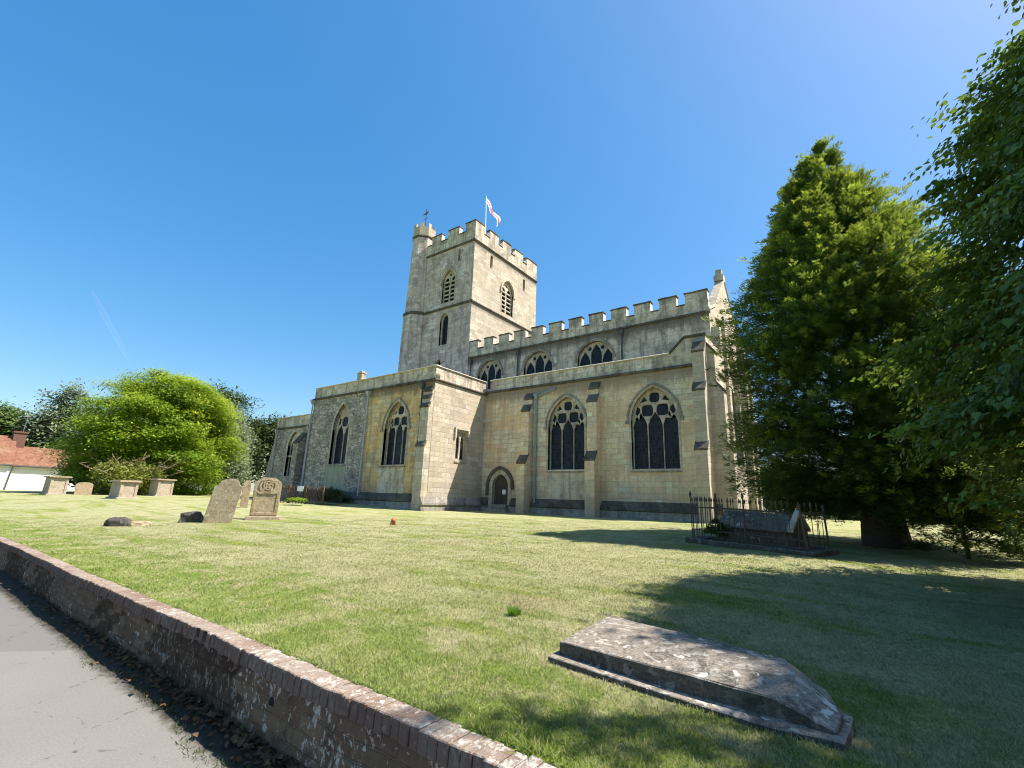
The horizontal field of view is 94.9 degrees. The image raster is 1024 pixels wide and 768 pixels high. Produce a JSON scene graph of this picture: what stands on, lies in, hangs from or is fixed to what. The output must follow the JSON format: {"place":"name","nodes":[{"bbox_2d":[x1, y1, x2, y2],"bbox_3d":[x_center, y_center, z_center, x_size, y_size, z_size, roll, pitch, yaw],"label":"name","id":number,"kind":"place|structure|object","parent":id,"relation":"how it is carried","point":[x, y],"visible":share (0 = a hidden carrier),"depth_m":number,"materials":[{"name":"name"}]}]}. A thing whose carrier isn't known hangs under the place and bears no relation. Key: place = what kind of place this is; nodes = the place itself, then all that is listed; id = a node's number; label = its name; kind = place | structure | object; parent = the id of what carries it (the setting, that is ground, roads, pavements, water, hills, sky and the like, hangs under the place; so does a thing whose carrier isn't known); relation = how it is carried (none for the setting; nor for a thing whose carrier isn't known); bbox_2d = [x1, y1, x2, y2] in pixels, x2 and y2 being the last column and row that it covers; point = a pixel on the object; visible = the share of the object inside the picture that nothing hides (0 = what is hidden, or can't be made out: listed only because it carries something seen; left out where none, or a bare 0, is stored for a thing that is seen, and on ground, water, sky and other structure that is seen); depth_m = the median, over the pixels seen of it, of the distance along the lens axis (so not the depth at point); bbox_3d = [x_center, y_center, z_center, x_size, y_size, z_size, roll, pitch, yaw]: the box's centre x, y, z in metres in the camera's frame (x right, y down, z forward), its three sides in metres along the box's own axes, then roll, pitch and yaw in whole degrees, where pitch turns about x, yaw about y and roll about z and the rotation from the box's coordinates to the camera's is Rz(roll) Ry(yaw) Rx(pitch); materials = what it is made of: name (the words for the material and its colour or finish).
{"place":"outdoors","nodes":[
{"label":"outdoors","id":0,"kind":"place"},
{"bbox_2d":[0,570,286,767],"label":"path","id":1,"kind":"structure","parent":0,"point":[60,707],"depth_m":3.68,"materials":[{"name":"grey concrete"}]},
{"bbox_2d":[7,580,293,767],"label":"gutter weeds","id":2,"kind":"object","parent":1,"relation":"on","point":[177,732],"visible":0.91,"depth_m":3.80,"materials":[{"name":"green plant"}]},
{"bbox_2d":[0,570,309,767],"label":"leaf litter","id":3,"kind":"object","parent":1,"relation":"on","point":[235,737],"visible":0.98,"depth_m":3.68,"materials":[{"name":"brown plant"}]},
{"bbox_2d":[0,536,555,767],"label":"retaining wall","id":4,"kind":"structure","parent":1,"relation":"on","point":[305,714],"depth_m":3.29,"materials":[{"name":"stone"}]},
{"bbox_2d":[0,490,1023,767],"bbox_3d":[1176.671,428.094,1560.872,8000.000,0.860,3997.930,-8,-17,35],"label":"lawn","id":5,"kind":"structure","parent":0,"point":[30,504],"depth_m":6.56,"materials":[{"name":"green plant"}]},
{"bbox_2d":[0,396,59,447],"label":"background tree","id":6,"kind":"object","parent":5,"relation":"on","point":[7,416],"visible":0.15,"depth_m":79.28,"materials":[{"name":"green plant"}]},
{"bbox_2d":[0,416,94,490],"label":"cottage","id":7,"kind":"structure","parent":5,"relation":"on","point":[18,470],"depth_m":54.75,"materials":[{"name":"paint"}]},
{"bbox_2d":[7,378,99,449],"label":"background tree","id":8,"kind":"object","parent":5,"relation":"on","point":[46,420],"visible":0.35,"depth_m":80.31,"materials":[{"name":"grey plant"}]},
{"bbox_2d":[39,476,72,494],"bbox_3d":[-35.282,7.939,36.309,2.283,1.630,1.314,-8,-17,35],"label":"chest tomb","id":9,"kind":"object","parent":5,"relation":"on","point":[55,485],"visible":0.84,"depth_m":35.78,"materials":[{"name":"stone"}]},
{"bbox_2d":[73,482,92,494],"bbox_3d":[-34.009,8.434,37.297,1.059,1.256,0.152,14,-18,-40],"label":"headstone","id":10,"kind":"object","parent":5,"relation":"on","point":[83,488],"visible":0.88,"depth_m":37.27,"materials":[{"name":"beige stone"}]},
{"bbox_2d":[52,448,138,492],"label":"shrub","id":11,"kind":"object","parent":5,"relation":"on","point":[74,483],"visible":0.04,"depth_m":49.09,"materials":[{"name":"green plant"}]},
{"bbox_2d":[103,517,131,526],"bbox_3d":[-11.706,4.179,13.969,0.652,0.438,0.439,9,-15,-25],"label":"fallen stone","id":12,"kind":"object","parent":5,"relation":"on","point":[118,521],"visible":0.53,"depth_m":13.83,"materials":[{"name":"grey stone"}]},
{"bbox_2d":[105,480,142,498],"bbox_3d":[-25.150,6.934,30.429,2.292,1.366,1.214,-8,-17,35],"label":"chest tomb","id":13,"kind":"object","parent":5,"relation":"on","point":[123,489],"visible":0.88,"depth_m":29.91,"materials":[{"name":"stone"}]},
{"bbox_2d":[80,452,184,494],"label":"bush","id":14,"kind":"object","parent":5,"relation":"on","point":[142,471],"visible":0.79,"depth_m":40.87,"materials":[{"name":"green plant"}]},
{"bbox_2d":[128,521,151,526],"bbox_3d":[-11.213,4.255,14.141,0.599,0.279,0.410,6,-14,-14],"label":"fallen stone","id":15,"kind":"object","parent":5,"relation":"on","point":[138,523],"visible":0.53,"depth_m":14.02,"materials":[{"name":"beige stone"}]},
{"bbox_2d":[27,366,255,494],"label":"maple tree","id":16,"kind":"object","parent":5,"relation":"on","point":[165,414],"visible":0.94,"depth_m":45.98,"materials":[{"name":"green plant"}]},
{"bbox_2d":[146,479,176,495],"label":"chest tomb","id":17,"kind":"object","parent":5,"relation":"on","point":[160,487],"visible":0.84,"depth_m":40.65,"materials":[{"name":"stone"}]},
{"bbox_2d":[177,511,203,522],"bbox_3d":[-10.995,4.641,16.154,0.800,0.530,0.427,6,-15,-17],"label":"fallen stone","id":18,"kind":"object","parent":5,"relation":"on","point":[194,516],"visible":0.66,"depth_m":16.01,"materials":[{"name":"grey stone"}]},
{"bbox_2d":[165,378,271,493],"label":"background tree","id":19,"kind":"object","parent":5,"relation":"on","point":[240,399],"visible":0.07,"depth_m":68.80,"materials":[{"name":"green plant"}]},
{"bbox_2d":[202,479,242,522],"bbox_3d":[-9.968,4.139,16.180,1.058,1.748,0.179,7,-15,-19],"label":"headstone","id":20,"kind":"object","parent":5,"relation":"on","point":[223,501],"visible":0.87,"depth_m":16.15,"materials":[{"name":"grey stone"}]},
{"bbox_2d":[205,396,264,493],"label":"background tree","id":21,"kind":"object","parent":5,"relation":"on","point":[239,469],"visible":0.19,"depth_m":59.01,"materials":[{"name":"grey plant"}]},
{"bbox_2d":[240,480,250,507],"bbox_3d":[-14.185,5.979,25.011,0.368,1.682,0.214,8,-15,-23],"label":"headstone","id":22,"kind":"object","parent":5,"relation":"on","point":[245,494],"visible":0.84,"depth_m":24.95,"materials":[{"name":"beige stone"}]},
{"bbox_2d":[244,477,281,519],"bbox_3d":[-9.678,4.619,18.435,1.238,1.872,0.398,8,-15,-23],"label":"headstone","id":23,"kind":"object","parent":5,"relation":"on","point":[266,498],"visible":0.93,"depth_m":18.38,"materials":[{"name":"beige stone"}]},
{"bbox_2d":[241,411,291,493],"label":"background tree","id":24,"kind":"object","parent":5,"relation":"on","point":[272,426],"visible":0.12,"depth_m":70.79,"materials":[{"name":"green plant"}]},
{"bbox_2d":[286,497,306,502],"bbox_3d":[-13.209,7.108,28.855,1.422,0.382,1.310,-8,-17,35],"label":"shrub","id":25,"kind":"object","parent":5,"relation":"on","point":[296,499],"visible":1,"depth_m":28.65,"materials":[{"name":"green plant"}]},
{"bbox_2d":[280,484,324,504],"bbox_3d":[-14.034,7.254,30.767,3.801,1.372,0.137,-1,-14,10],"label":"paling fence","id":26,"kind":"object","parent":5,"relation":"on","point":[300,488],"visible":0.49,"depth_m":30.70,"materials":[{"name":"brown wood"}]},
{"bbox_2d":[301,488,342,503],"bbox_3d":[-13.980,8.211,34.376,5.103,1.095,0.102,-9,-17,36],"label":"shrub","id":27,"kind":"object","parent":5,"relation":"on","point":[318,496],"visible":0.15,"depth_m":34.81,"materials":[{"name":"green plant"}]},
{"bbox_2d":[314,487,344,502],"bbox_3d":[-12.399,7.348,31.365,2.457,1.184,1.979,-8,-17,35],"label":"shrub","id":28,"kind":"object","parent":5,"relation":"on","point":[330,493],"visible":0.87,"depth_m":31.12,"materials":[{"name":"green plant"}]},
{"bbox_2d":[316,488,354,502],"bbox_3d":[-13.095,8.086,34.392,5.324,1.165,1.857,-8,-17,35],"label":"shrub","id":29,"kind":"object","parent":5,"relation":"on","point":[345,498],"visible":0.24,"depth_m":33.49,"materials":[{"name":"green plant"}]},
{"bbox_2d":[390,518,395,524],"bbox_3d":[-4.275,4.988,16.918,0.197,0.309,0.154,4,-14,-10],"label":"clay stump","id":30,"kind":"object","parent":5,"relation":"on","point":[393,521],"visible":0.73,"depth_m":16.86,"materials":[{"name":"orange ceramic"}]},
{"bbox_2d":[265,219,762,523],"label":"church","id":31,"kind":"structure","parent":5,"relation":"on","point":[489,396],"depth_m":33.06,"materials":[{"name":"stone"}]},
{"bbox_2d":[282,429,299,477],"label":"window","id":32,"kind":"structure","parent":31,"relation":"in","point":[295,431],"depth_m":43.82,"materials":[{"name":"stone"}]},
{"bbox_2d":[327,401,350,465],"bbox_3d":[-13.327,3.879,36.941,2.500,5.140,0.540,-8,-17,35],"label":"window","id":33,"kind":"structure","parent":31,"relation":"in","point":[344,423],"depth_m":37.14,"materials":[{"name":"stone"}]},
{"bbox_2d":[379,397,410,467],"bbox_3d":[-8.055,3.385,33.076,3.120,4.940,0.580,-8,-17,35],"label":"window","id":34,"kind":"structure","parent":31,"relation":"in","point":[399,425],"depth_m":33.31,"materials":[{"name":"glass"}]},
{"bbox_2d":[437,311,449,345],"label":"window","id":35,"kind":"structure","parent":31,"relation":"in","point":[444,329],"depth_m":46.52,"materials":[{"name":"stone"}]},
{"bbox_2d":[439,267,457,303],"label":"belfry window","id":36,"kind":"structure","parent":31,"relation":"in","point":[450,281],"depth_m":47.45,"materials":[{"name":"stone"}]},
{"bbox_2d":[454,427,469,463],"bbox_3d":[-3.642,4.311,32.970,0.440,2.440,1.500,-8,-17,35],"label":"window","id":37,"kind":"structure","parent":31,"relation":"in","point":[460,437],"depth_m":33.07,"materials":[{"name":"stone"}]},
{"bbox_2d":[475,358,502,390],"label":"window","id":38,"kind":"structure","parent":31,"relation":"in","point":[493,370],"depth_m":41.85,"materials":[{"name":"stone"}]},
{"bbox_2d":[485,196,500,233],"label":"flagpole","id":39,"kind":"object","parent":31,"relation":"on","point":[496,216],"visible":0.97,"depth_m":54.40,"materials":[{"name":"white fabric"}]},
{"bbox_2d":[483,466,513,512],"bbox_3d":[-0.924,7.528,33.079,2.440,3.470,0.980,-8,-17,35],"label":"door","id":40,"kind":"structure","parent":31,"relation":"in","point":[500,482],"depth_m":33.41,"materials":[{"name":"brown wood"}]},
{"bbox_2d":[500,279,515,317],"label":"belfry window","id":41,"kind":"structure","parent":31,"relation":"in","point":[505,290],"depth_m":50.03,"materials":[{"name":"stone"}]},
{"bbox_2d":[521,349,554,374],"bbox_3d":[2.203,-1.388,38.661,3.260,3.000,0.520,-8,-17,35],"label":"window","id":42,"kind":"structure","parent":31,"relation":"in","point":[540,362],"depth_m":38.96,"materials":[{"name":"stone"}]},
{"bbox_2d":[543,393,586,472],"bbox_3d":[3.651,3.198,31.174,3.400,5.290,0.500,-8,-17,35],"label":"window","id":43,"kind":"structure","parent":31,"relation":"in","point":[567,443],"depth_m":31.33,"materials":[{"name":"glass"}]},
{"bbox_2d":[574,338,615,366],"bbox_3d":[6.349,-1.984,35.699,3.400,3.000,0.520,-8,-17,35],"label":"window","id":44,"kind":"structure","parent":31,"relation":"in","point":[596,352],"depth_m":35.98,"materials":[{"name":"stone"}]},
{"bbox_2d":[625,382,683,472],"bbox_3d":[8.435,2.525,27.752,3.480,5.320,0.500,-8,-17,35],"label":"window","id":45,"kind":"structure","parent":31,"relation":"in","point":[657,444],"depth_m":27.86,"materials":[{"name":"glass"}]},
{"bbox_2d":[728,349,745,468],"bbox_3d":[16.018,1.615,34.271,0.500,8.760,4.920,-8,-17,35],"label":"window","id":46,"kind":"structure","parent":31,"relation":"in","point":[733,397],"depth_m":35.88,"materials":[{"name":"stone"}]},
{"bbox_2d":[507,605,521,616],"bbox_3d":[0.019,2.260,4.688,0.167,0.103,0.184,-8,-17,35],"label":"grass tuft","id":47,"kind":"object","parent":5,"relation":"on","point":[515,611],"visible":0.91,"depth_m":4.66,"materials":[{"name":"green plant"}]},
{"bbox_2d":[548,615,855,752],"bbox_3d":[1.319,2.086,3.410,1.915,0.394,1.230,-8,-17,35],"label":"ledger tomb","id":48,"kind":"object","parent":5,"relation":"on","point":[743,686],"visible":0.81,"depth_m":3.01,"materials":[{"name":"grey stone"}]},
{"bbox_2d":[685,491,838,557],"bbox_3d":[6.331,3.726,12.172,1.718,1.843,3.125,13,-18,-39],"label":"grave railing","id":49,"kind":"object","parent":5,"relation":"on","point":[819,551],"visible":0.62,"depth_m":11.72,"materials":[{"name":"metal"}]},
{"bbox_2d":[701,518,731,536],"bbox_3d":[5.402,3.770,12.421,0.890,0.488,0.638,-8,-17,35],"label":"shrub","id":50,"kind":"object","parent":49,"relation":"in","point":[712,530],"visible":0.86,"depth_m":12.30,"materials":[{"name":"green plant"}]},
{"bbox_2d":[713,510,815,550],"bbox_3d":[6.393,3.767,12.083,1.160,1.088,2.188,13,-18,-39],"label":"coped tomb","id":51,"kind":"object","parent":5,"relation":"on","point":[793,519],"visible":0.6,"depth_m":11.66,"materials":[{"name":"stone"}]},
{"bbox_2d":[701,134,1023,549],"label":"conifer tree","id":52,"kind":"object","parent":5,"relation":"on","point":[825,283],"visible":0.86,"depth_m":13.52,"materials":[{"name":"green plant"}]},
{"bbox_2d":[762,471,1023,522],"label":"hedge","id":53,"kind":"object","parent":5,"relation":"on","point":[859,517],"visible":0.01,"depth_m":50.41,"materials":[{"name":"green plant"}]},
{"bbox_2d":[850,0,1023,552],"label":"lime tree","id":54,"kind":"object","parent":5,"relation":"on","point":[987,415],"visible":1,"depth_m":7.13,"materials":[{"name":"green plant"}]},
{"bbox_2d":[877,445,1023,563],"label":"bush","id":55,"kind":"object","parent":5,"relation":"on","point":[965,539],"visible":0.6,"depth_m":11.51,"materials":[{"name":"green plant"}]},
{"bbox_2d":[0,0,1023,509],"label":"sky","id":56,"kind":"structure","parent":0,"point":[235,192],"materials":[{"name":"blue"}]},
{"bbox_2d":[1,518,1023,767],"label":"grass clippings","id":57,"kind":"object","parent":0,"point":[603,618],"depth_m":4.48,"materials":[{"name":"green plant"}]}
]}

